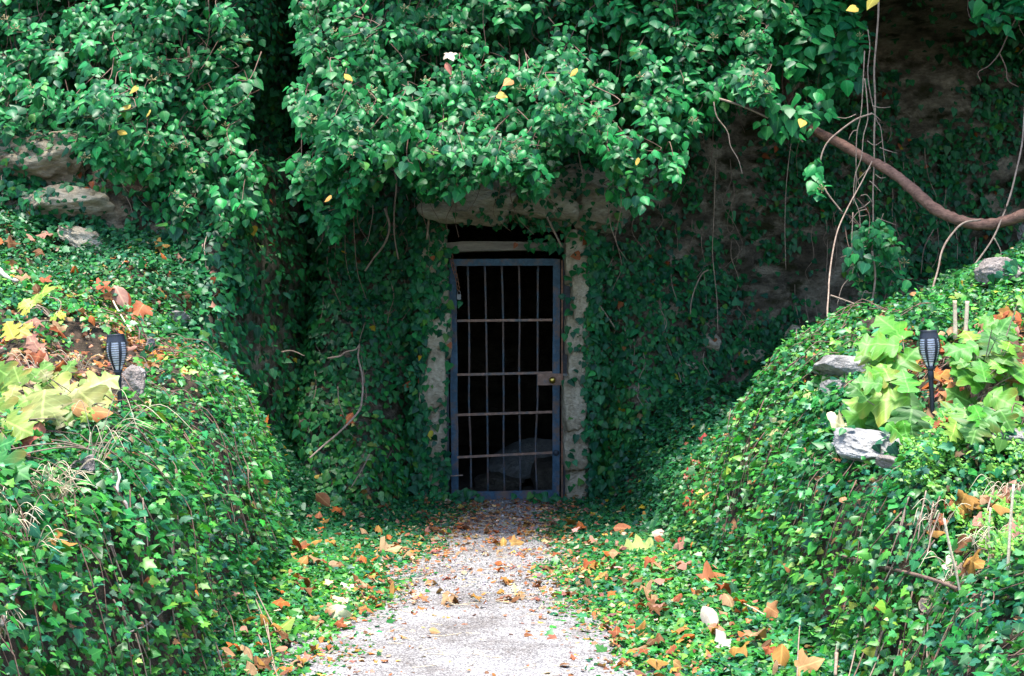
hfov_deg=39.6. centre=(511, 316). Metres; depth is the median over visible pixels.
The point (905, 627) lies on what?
bank stem
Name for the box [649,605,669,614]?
fallen leaf
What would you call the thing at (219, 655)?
bank stem
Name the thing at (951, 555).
dry stalk
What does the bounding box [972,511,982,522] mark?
fallen leaf
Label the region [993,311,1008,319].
fallen leaf
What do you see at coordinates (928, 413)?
fallen leaf
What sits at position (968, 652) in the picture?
bank stem
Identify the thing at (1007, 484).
dry grass
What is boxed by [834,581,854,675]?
twig
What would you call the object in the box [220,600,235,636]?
bank stem
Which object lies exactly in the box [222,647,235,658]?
fallen leaf
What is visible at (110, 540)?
bank stem
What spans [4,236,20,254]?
fallen leaf
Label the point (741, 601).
fallen leaf
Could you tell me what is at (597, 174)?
ivy
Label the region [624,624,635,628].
fallen leaf
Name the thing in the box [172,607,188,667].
bank stem
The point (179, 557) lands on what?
bank stem
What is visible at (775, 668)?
fallen leaf
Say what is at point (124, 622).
bank stem
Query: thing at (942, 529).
dry grass
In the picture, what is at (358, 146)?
hanging ivy
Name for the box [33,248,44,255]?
fallen leaf
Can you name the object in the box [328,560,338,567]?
fallen leaf
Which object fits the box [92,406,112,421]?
fallen leaf
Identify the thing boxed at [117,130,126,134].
fallen leaf
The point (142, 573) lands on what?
bank stem
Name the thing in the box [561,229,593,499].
stone jamb
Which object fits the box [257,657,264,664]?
fallen leaf
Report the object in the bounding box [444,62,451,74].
fallen leaf
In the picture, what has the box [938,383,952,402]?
fallen leaf
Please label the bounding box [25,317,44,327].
fallen leaf
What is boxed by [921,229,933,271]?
bare vine
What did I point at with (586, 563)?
fallen leaf
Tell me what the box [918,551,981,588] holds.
dry grass
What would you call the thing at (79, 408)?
fallen leaf
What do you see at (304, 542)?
fallen leaf
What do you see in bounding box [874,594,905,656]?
twig
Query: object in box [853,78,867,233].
bare vine
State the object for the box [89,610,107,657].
bank stem
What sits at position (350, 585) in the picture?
fallen leaf
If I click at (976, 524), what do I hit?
fallen leaf
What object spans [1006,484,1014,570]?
dry stalk
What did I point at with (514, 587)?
fallen leaf
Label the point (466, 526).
fallen leaf
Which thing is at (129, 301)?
fallen leaf
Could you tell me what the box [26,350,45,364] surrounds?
fallen leaf
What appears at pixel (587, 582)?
fallen leaf
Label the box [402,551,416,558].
fallen leaf
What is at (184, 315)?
stone
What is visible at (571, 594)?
fallen leaf
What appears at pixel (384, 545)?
fallen leaf
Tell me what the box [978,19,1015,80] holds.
bare vine
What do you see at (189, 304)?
fallen leaf
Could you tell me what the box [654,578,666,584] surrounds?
fallen leaf
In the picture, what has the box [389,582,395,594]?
fallen leaf
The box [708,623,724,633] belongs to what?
fallen leaf
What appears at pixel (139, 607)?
twig
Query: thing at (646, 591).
fallen leaf
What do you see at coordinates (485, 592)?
twig litter
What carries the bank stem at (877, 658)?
hanging from the ivy ground cover at (680, 453)
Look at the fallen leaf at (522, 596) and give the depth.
7.50 m
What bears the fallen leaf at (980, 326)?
on the ground at (478, 463)
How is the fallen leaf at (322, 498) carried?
on the ivy ground cover at (267, 476)
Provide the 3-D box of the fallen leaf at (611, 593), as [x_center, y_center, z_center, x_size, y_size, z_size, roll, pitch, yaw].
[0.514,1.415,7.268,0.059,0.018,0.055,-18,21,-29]
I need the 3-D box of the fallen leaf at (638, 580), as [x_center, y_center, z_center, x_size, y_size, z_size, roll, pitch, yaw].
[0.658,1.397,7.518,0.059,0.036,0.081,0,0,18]
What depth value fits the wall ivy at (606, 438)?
11.53 m
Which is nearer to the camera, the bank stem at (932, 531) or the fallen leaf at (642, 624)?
the bank stem at (932, 531)
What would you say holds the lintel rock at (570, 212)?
attached to the cliff
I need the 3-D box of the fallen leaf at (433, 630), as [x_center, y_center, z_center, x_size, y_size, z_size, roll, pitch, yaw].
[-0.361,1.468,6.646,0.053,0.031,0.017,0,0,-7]
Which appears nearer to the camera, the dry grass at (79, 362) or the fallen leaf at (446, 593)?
the dry grass at (79, 362)
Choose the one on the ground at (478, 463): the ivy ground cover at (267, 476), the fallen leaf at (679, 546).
the ivy ground cover at (267, 476)
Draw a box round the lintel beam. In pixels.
[447,241,564,252]
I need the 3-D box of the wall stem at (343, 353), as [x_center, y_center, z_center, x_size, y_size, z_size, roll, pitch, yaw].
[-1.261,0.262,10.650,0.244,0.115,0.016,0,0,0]
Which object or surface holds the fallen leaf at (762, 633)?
on the ivy ground cover at (680, 453)
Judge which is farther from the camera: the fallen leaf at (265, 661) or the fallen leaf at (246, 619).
the fallen leaf at (246, 619)
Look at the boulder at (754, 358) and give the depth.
11.89 m
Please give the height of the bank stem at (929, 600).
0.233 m
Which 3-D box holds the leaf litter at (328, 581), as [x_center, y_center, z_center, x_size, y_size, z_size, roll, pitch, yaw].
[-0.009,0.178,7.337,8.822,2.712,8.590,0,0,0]
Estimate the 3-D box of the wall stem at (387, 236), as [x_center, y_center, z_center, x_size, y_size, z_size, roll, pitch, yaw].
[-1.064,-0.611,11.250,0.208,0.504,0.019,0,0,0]
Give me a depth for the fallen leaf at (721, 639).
6.00 m
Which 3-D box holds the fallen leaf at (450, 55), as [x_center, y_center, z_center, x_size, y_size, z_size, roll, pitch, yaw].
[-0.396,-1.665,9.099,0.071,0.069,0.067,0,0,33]
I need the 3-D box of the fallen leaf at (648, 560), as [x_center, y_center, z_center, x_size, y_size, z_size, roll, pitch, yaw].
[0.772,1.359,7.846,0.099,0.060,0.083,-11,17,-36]
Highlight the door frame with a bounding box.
[445,259,569,497]
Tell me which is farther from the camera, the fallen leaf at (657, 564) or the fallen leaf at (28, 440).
the fallen leaf at (657, 564)
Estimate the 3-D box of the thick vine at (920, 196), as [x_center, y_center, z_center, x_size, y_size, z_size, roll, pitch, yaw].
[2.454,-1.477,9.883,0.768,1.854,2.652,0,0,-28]
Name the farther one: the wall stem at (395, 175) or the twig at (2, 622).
the wall stem at (395, 175)
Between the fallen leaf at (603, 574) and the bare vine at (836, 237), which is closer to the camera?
the fallen leaf at (603, 574)
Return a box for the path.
[264,499,667,675]
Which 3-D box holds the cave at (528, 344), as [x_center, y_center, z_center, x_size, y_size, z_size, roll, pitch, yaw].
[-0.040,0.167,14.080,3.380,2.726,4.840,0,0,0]
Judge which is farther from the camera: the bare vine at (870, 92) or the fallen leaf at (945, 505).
the bare vine at (870, 92)
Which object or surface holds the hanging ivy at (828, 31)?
attached to the cliff
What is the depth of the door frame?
11.57 m
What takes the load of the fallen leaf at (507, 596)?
on the path
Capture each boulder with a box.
[0,129,90,185]
[15,183,114,224]
[57,225,107,252]
[474,472,524,489]
[530,456,560,490]
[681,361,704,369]
[698,333,721,350]
[741,348,769,361]
[784,324,802,337]
[974,257,1023,287]
[1016,223,1023,240]
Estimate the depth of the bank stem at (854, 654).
5.14 m
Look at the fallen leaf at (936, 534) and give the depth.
4.97 m
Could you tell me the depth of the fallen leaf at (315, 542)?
8.47 m
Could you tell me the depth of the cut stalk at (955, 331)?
7.21 m
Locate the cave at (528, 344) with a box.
[447,225,565,445]
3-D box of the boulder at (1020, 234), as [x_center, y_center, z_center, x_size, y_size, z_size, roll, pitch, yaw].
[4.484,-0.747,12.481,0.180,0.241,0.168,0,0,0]
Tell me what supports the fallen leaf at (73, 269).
on the ivy ground cover at (267, 476)
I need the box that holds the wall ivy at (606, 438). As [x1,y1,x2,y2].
[0,0,1023,508]
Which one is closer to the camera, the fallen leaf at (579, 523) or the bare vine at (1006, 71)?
the bare vine at (1006, 71)
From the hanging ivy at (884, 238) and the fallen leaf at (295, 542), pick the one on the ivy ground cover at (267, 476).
the fallen leaf at (295, 542)
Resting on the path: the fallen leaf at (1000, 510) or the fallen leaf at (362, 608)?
the fallen leaf at (362, 608)
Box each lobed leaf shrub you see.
[0,359,119,441]
[0,432,104,484]
[1,283,65,340]
[841,314,934,443]
[932,295,1023,444]
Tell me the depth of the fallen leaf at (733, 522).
7.63 m
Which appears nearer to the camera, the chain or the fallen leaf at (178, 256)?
the fallen leaf at (178, 256)
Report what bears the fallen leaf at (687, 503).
on the ground at (478, 463)
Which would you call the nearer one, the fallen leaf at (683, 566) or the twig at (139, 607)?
the twig at (139, 607)
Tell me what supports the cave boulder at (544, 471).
on the ground at (478, 463)
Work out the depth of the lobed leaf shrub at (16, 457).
4.35 m
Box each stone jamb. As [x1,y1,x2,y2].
[419,225,451,496]
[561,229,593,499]
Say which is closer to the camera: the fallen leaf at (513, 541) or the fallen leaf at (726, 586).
the fallen leaf at (726, 586)
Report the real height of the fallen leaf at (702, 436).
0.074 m
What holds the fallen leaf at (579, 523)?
on the ivy ground cover at (680, 453)
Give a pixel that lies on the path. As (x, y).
(511, 645)
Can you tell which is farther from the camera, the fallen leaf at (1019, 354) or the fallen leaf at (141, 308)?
the fallen leaf at (141, 308)
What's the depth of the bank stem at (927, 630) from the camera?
4.68 m
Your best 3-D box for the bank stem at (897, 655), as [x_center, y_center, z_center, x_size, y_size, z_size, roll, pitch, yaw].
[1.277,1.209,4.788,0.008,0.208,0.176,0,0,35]
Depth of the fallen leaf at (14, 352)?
6.64 m
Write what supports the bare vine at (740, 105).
attached to the hanging ivy at (358, 146)
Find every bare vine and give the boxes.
[690,269,708,313]
[712,159,717,330]
[713,102,742,173]
[719,98,802,142]
[785,145,790,263]
[820,113,871,212]
[827,161,872,318]
[830,295,859,305]
[837,212,853,305]
[853,51,864,202]
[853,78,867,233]
[867,30,885,162]
[869,251,875,308]
[871,0,879,250]
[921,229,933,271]
[931,219,980,292]
[967,115,1023,274]
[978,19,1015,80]
[1000,54,1018,86]
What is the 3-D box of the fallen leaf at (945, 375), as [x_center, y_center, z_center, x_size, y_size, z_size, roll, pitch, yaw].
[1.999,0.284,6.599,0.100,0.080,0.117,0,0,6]
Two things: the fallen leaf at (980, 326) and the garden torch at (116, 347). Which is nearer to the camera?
the garden torch at (116, 347)
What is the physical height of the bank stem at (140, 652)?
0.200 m
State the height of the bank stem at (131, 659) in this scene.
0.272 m
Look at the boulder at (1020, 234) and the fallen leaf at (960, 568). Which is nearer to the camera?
the fallen leaf at (960, 568)
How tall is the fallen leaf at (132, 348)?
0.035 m
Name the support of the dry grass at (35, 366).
on the leaf litter at (328, 581)
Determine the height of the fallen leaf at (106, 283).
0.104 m
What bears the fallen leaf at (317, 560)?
on the ivy ground cover at (267, 476)
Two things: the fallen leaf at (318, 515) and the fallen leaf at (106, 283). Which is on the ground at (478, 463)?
the fallen leaf at (318, 515)
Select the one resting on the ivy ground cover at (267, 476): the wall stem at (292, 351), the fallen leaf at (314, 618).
the fallen leaf at (314, 618)
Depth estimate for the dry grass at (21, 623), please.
3.91 m
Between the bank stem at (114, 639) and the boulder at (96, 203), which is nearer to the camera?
the bank stem at (114, 639)
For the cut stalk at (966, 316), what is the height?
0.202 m
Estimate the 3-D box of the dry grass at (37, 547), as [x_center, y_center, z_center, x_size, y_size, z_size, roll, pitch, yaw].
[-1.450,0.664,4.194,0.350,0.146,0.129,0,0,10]
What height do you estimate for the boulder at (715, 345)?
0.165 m
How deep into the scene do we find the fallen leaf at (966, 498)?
4.97 m
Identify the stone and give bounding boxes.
[70,454,94,481]
[121,364,144,405]
[122,366,146,377]
[146,338,154,347]
[168,310,190,324]
[831,428,911,461]
[874,454,902,474]
[983,427,1023,445]
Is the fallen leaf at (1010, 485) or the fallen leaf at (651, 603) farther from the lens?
the fallen leaf at (651, 603)
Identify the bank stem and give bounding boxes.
[58,564,64,612]
[62,522,77,562]
[73,591,91,646]
[74,489,76,550]
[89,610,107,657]
[98,558,128,615]
[106,523,116,556]
[107,540,130,597]
[111,625,122,659]
[113,486,136,528]
[113,599,134,648]
[122,606,128,646]
[128,640,134,675]
[129,490,132,546]
[131,614,147,658]
[135,633,146,675]
[138,537,146,602]
[139,494,158,529]
[142,498,149,558]
[142,593,150,673]
[171,503,174,577]
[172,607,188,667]
[179,538,183,597]
[191,626,207,671]
[210,624,224,671]
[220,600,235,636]
[240,582,250,613]
[254,596,268,639]
[255,588,281,641]
[258,634,277,675]
[267,622,276,675]
[797,625,799,675]
[830,503,842,542]
[848,616,861,675]
[849,558,876,613]
[854,485,875,539]
[854,644,866,675]
[870,634,887,675]
[883,554,897,582]
[885,496,909,569]
[893,508,905,543]
[893,641,901,675]
[902,591,912,665]
[905,515,919,564]
[907,613,921,655]
[911,583,938,639]
[915,624,926,665]
[917,491,926,539]
[917,496,940,543]
[920,644,925,669]
[926,608,928,671]
[927,513,939,555]
[929,501,933,548]
[966,628,969,675]
[974,591,984,638]
[976,486,994,551]
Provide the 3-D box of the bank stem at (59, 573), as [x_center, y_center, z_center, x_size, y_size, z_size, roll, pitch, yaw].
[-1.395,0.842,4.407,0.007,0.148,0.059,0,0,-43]
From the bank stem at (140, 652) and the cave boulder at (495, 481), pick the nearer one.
the bank stem at (140, 652)
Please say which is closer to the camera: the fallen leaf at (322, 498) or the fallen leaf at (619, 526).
the fallen leaf at (619, 526)
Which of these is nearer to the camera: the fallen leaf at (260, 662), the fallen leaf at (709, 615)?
the fallen leaf at (260, 662)
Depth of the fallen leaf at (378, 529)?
9.58 m
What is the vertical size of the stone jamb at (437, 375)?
2.343 m
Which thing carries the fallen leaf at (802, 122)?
attached to the hanging ivy at (828, 31)
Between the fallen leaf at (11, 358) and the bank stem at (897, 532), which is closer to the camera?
the bank stem at (897, 532)
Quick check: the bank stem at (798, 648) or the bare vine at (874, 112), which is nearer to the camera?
the bank stem at (798, 648)
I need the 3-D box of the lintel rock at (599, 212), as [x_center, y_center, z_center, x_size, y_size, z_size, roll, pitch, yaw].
[0.729,-0.886,11.534,0.569,0.424,0.429,-3,0,0]
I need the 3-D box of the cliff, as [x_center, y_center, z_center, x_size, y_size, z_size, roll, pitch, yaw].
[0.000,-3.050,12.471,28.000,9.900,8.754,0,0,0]
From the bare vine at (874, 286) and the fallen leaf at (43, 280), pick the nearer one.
the fallen leaf at (43, 280)
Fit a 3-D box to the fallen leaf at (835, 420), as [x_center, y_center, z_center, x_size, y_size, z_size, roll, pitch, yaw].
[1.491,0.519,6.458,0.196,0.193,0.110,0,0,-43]
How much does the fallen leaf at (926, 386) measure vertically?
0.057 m
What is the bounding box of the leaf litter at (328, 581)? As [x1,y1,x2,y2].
[0,215,1023,675]
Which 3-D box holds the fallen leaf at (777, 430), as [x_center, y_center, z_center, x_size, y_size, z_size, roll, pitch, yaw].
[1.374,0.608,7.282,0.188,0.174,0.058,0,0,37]
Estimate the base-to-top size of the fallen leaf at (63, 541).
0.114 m
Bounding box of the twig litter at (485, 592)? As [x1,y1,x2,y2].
[13,258,983,675]
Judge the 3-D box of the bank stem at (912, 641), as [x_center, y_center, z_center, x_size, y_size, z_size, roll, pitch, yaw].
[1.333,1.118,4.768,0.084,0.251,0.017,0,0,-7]
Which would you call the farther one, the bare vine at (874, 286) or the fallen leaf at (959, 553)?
the bare vine at (874, 286)
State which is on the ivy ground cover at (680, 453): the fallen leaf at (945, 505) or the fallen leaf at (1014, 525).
the fallen leaf at (1014, 525)
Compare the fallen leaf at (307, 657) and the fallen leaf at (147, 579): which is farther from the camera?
the fallen leaf at (307, 657)
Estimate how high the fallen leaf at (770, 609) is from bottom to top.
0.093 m
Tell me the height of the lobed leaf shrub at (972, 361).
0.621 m
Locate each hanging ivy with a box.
[0,0,269,241]
[278,0,783,296]
[720,51,779,113]
[753,0,878,175]
[802,157,830,201]
[839,198,927,305]
[967,0,1023,53]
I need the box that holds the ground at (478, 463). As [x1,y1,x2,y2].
[0,225,1023,675]
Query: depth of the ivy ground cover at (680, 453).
6.62 m
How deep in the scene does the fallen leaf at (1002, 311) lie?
7.23 m
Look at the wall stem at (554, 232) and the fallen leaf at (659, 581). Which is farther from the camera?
the wall stem at (554, 232)
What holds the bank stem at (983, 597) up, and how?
hanging from the ivy ground cover at (680, 453)
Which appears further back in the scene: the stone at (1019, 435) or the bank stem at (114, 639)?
the stone at (1019, 435)
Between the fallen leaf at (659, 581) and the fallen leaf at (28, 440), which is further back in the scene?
the fallen leaf at (659, 581)
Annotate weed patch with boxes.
[898,402,1023,563]
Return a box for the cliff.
[0,0,1023,506]
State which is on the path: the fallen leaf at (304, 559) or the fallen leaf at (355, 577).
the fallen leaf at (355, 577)
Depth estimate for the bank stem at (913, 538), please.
4.99 m
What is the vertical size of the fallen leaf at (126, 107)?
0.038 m
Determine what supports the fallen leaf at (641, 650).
on the path
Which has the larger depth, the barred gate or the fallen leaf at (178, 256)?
the barred gate
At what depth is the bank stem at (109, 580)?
4.81 m
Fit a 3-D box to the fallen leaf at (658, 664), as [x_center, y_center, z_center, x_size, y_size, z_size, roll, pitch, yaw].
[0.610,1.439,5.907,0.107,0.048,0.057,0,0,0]
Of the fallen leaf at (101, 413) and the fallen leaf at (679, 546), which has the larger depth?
the fallen leaf at (679, 546)
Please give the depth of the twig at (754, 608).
6.31 m
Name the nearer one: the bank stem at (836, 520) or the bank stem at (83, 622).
the bank stem at (83, 622)
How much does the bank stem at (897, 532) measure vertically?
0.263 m
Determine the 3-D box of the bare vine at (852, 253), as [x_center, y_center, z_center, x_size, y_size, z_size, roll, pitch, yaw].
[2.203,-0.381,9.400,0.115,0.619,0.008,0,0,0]
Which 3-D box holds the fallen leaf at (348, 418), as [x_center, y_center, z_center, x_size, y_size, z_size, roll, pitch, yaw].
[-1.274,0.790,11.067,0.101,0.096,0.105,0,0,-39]
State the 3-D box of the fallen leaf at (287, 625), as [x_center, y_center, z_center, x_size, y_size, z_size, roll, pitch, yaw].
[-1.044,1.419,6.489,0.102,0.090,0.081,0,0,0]
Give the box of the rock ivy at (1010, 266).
[0,126,1023,556]
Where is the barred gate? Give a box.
[449,259,566,499]
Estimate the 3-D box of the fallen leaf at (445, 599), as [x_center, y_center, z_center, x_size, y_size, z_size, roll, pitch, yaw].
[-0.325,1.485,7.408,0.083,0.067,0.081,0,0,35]
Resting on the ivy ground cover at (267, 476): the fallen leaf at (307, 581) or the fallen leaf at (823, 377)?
the fallen leaf at (307, 581)
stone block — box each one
[812,355,870,376]
[819,380,845,396]
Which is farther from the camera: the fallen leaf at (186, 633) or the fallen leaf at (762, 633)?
the fallen leaf at (762, 633)
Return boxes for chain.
[450,254,459,289]
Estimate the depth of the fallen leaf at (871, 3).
9.15 m
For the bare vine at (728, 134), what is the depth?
9.60 m
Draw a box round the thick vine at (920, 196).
[781,38,1023,230]
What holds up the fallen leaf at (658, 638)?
on the ivy ground cover at (680, 453)
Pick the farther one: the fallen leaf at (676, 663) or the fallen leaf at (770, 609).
the fallen leaf at (770, 609)
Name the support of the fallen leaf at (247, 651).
on the ivy ground cover at (267, 476)
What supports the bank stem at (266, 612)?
hanging from the ivy ground cover at (267, 476)
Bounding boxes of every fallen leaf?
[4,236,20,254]
[6,348,24,355]
[6,353,26,365]
[12,353,22,359]
[14,273,32,283]
[18,436,38,455]
[22,335,46,352]
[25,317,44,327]
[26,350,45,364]
[31,283,42,298]
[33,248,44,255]
[33,422,53,441]
[36,231,54,238]
[39,275,51,282]
[40,348,48,361]
[48,524,77,551]
[49,320,66,331]
[49,325,66,338]
[53,359,65,372]
[70,266,77,273]
[71,402,89,416]
[88,315,94,325]
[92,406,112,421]
[95,277,109,292]
[99,292,116,306]
[100,285,114,291]
[111,285,128,308]
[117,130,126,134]
[119,292,131,311]
[122,104,130,109]
[126,346,136,350]
[127,300,152,321]
[129,85,138,93]
[141,577,153,587]
[154,237,169,251]
[174,252,185,263]
[180,629,194,639]
[185,302,191,310]
[221,661,230,667]
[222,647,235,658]
[226,642,240,651]
[239,617,255,622]
[240,626,247,631]
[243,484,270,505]
[243,646,252,662]
[246,660,256,675]
[254,655,272,670]
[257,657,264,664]
[260,614,269,624]
[270,623,282,630]
[272,597,290,608]
[278,630,291,643]
[280,617,294,633]
[290,655,309,668]
[291,539,301,551]
[292,555,307,565]
[295,540,306,548]
[296,572,310,587]
[296,655,306,665]
[298,586,316,596]
[301,605,308,615]
[308,555,322,564]
[310,615,319,620]
[311,539,321,544]
[315,511,322,517]
[316,492,330,506]
[318,595,348,604]
[325,539,335,547]
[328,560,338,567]
[329,604,351,619]
[332,506,342,512]
[335,617,347,630]
[340,412,353,424]
[340,582,356,590]
[344,74,352,80]
[352,573,360,583]
[359,555,366,562]
[359,605,366,611]
[367,596,377,602]
[375,525,381,533]
[376,536,401,554]
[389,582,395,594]
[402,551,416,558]
[429,627,439,633]
[441,595,457,604]
[442,591,453,595]
[443,52,456,60]
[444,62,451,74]
[452,596,458,603]
[459,524,471,529]
[496,91,506,98]
[496,537,506,545]
[500,577,513,582]
[500,594,512,598]
[503,78,513,85]
[509,535,523,545]
[510,596,519,602]
[511,583,520,592]
[515,591,525,599]
[564,589,578,598]
[565,519,575,524]
[570,68,577,76]
[573,521,586,529]
[582,559,598,569]
[584,577,591,587]
[586,562,597,569]
[589,535,596,543]
[594,571,606,579]
[607,549,620,558]
[607,591,615,596]
[608,626,622,637]
[608,636,627,641]
[614,523,630,531]
[622,567,638,577]
[624,534,653,552]
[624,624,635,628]
[630,577,642,584]
[633,602,646,607]
[633,620,645,632]
[636,585,654,597]
[638,648,649,653]
[643,556,657,567]
[646,579,652,589]
[646,599,654,613]
[646,633,664,644]
[646,658,670,669]
[648,594,662,601]
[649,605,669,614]
[650,560,664,571]
[652,529,663,537]
[653,602,666,607]
[654,535,664,541]
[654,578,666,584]
[666,645,676,653]
[673,536,684,549]
[673,593,681,601]
[673,659,682,672]
[676,560,691,569]
[679,634,694,639]
[682,495,697,513]
[691,589,703,593]
[696,561,724,581]
[698,433,706,443]
[700,606,718,626]
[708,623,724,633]
[710,621,718,634]
[714,583,730,594]
[714,629,730,650]
[715,517,725,531]
[718,610,728,619]
[722,593,733,606]
[728,642,748,656]
[729,519,736,536]
[733,597,747,603]
[743,630,762,640]
[754,628,766,641]
[761,639,771,646]
[762,646,775,656]
[763,600,778,618]
[766,418,786,448]
[772,644,789,667]
[772,660,777,674]
[794,648,824,675]
[798,118,806,127]
[803,389,815,399]
[816,375,847,390]
[827,411,846,431]
[846,5,858,11]
[867,0,878,9]
[889,326,914,342]
[899,340,917,348]
[918,596,928,613]
[921,380,937,391]
[924,530,945,537]
[926,408,934,420]
[931,513,947,535]
[932,416,948,429]
[934,369,950,382]
[935,366,949,382]
[938,326,952,335]
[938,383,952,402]
[942,555,955,575]
[944,496,953,514]
[950,493,981,518]
[953,489,979,516]
[953,535,974,555]
[953,560,968,583]
[955,541,965,559]
[958,560,969,575]
[963,549,984,575]
[969,519,984,533]
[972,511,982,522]
[972,517,992,525]
[975,323,982,330]
[979,489,1002,507]
[983,492,1010,506]
[992,504,1014,515]
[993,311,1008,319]
[997,305,1013,319]
[1002,479,1020,494]
[1005,519,1019,539]
[1009,323,1019,344]
[1015,311,1022,324]
[1016,352,1023,361]
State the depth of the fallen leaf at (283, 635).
6.27 m
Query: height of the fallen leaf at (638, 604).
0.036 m
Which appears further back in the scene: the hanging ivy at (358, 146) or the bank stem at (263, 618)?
the hanging ivy at (358, 146)
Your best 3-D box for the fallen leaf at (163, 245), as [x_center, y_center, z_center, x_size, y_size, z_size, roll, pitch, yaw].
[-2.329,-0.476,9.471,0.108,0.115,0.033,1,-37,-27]
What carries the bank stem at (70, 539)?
hanging from the ivy ground cover at (267, 476)
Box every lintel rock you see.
[415,172,517,226]
[509,187,578,231]
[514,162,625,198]
[573,183,630,232]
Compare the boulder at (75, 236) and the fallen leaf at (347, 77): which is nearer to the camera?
the fallen leaf at (347, 77)
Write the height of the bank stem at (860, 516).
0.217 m
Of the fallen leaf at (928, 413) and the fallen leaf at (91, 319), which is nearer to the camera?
the fallen leaf at (928, 413)
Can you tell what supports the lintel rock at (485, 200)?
on the stone jamb at (437, 375)
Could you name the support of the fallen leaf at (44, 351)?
on the ivy ground cover at (267, 476)
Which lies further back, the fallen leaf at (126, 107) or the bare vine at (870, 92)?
the bare vine at (870, 92)
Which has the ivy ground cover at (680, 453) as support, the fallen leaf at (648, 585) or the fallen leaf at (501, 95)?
the fallen leaf at (648, 585)
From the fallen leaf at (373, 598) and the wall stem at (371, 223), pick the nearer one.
the fallen leaf at (373, 598)
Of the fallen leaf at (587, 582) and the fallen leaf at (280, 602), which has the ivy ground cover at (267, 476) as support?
the fallen leaf at (280, 602)
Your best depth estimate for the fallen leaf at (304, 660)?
5.97 m
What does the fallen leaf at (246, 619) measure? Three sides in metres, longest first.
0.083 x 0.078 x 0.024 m
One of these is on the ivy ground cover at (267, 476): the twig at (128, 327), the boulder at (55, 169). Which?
the twig at (128, 327)
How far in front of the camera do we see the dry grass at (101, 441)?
5.11 m
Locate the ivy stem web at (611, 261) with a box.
[1,125,976,491]
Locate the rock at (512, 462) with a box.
[489,438,560,478]
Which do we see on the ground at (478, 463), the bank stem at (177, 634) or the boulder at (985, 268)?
the boulder at (985, 268)
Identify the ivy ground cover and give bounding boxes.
[0,201,485,675]
[527,233,1023,675]
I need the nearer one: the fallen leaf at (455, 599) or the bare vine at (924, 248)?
the fallen leaf at (455, 599)
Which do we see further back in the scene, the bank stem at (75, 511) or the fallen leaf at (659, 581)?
the fallen leaf at (659, 581)
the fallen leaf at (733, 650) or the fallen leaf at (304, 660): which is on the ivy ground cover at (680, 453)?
the fallen leaf at (733, 650)
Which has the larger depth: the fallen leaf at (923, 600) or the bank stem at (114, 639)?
the fallen leaf at (923, 600)
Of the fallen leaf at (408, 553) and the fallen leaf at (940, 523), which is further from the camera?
the fallen leaf at (408, 553)
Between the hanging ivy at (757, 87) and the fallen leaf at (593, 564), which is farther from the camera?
the hanging ivy at (757, 87)
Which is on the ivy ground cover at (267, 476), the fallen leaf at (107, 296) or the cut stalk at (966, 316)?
the fallen leaf at (107, 296)
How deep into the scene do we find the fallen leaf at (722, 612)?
6.33 m
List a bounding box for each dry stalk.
[943,518,965,611]
[988,507,990,558]
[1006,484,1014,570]
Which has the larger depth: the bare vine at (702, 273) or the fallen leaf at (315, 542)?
the bare vine at (702, 273)
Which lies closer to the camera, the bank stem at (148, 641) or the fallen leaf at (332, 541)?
the bank stem at (148, 641)
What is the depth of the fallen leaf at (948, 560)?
4.75 m
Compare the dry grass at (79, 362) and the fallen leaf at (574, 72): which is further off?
the fallen leaf at (574, 72)
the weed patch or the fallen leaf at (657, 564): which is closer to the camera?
the weed patch
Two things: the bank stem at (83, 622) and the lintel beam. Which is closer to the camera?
the bank stem at (83, 622)
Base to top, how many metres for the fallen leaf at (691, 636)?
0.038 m
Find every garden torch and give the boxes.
[105,334,127,420]
[918,330,940,416]
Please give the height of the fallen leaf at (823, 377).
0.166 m
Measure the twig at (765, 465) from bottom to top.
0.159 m
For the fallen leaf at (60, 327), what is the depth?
7.24 m
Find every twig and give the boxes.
[0,268,18,282]
[0,586,19,626]
[112,300,130,331]
[115,467,129,530]
[128,588,153,628]
[130,610,164,632]
[166,535,176,582]
[740,602,764,614]
[761,449,771,478]
[776,355,804,375]
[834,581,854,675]
[838,554,980,598]
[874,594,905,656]
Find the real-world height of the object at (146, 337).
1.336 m
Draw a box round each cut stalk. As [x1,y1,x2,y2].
[953,300,957,338]
[964,301,968,330]
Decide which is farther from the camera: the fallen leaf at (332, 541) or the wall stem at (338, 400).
the wall stem at (338, 400)
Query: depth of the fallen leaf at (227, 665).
5.73 m
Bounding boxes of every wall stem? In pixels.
[281,350,304,355]
[309,346,363,458]
[327,344,359,358]
[337,387,343,416]
[350,454,369,488]
[364,208,390,270]
[365,195,372,244]
[393,167,398,258]
[426,219,429,239]
[546,216,561,246]
[578,150,585,182]
[608,181,616,241]
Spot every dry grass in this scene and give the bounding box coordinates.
[0,486,50,535]
[0,600,25,638]
[3,350,37,369]
[10,519,75,565]
[29,458,111,499]
[48,350,100,370]
[73,389,200,467]
[913,497,979,539]
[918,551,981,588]
[955,522,1020,555]
[970,474,1023,502]
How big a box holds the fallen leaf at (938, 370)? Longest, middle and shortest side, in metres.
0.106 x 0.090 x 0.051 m
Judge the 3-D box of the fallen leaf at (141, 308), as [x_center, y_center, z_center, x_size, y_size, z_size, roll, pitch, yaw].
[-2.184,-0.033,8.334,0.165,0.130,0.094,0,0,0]
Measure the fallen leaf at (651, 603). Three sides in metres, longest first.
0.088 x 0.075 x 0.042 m

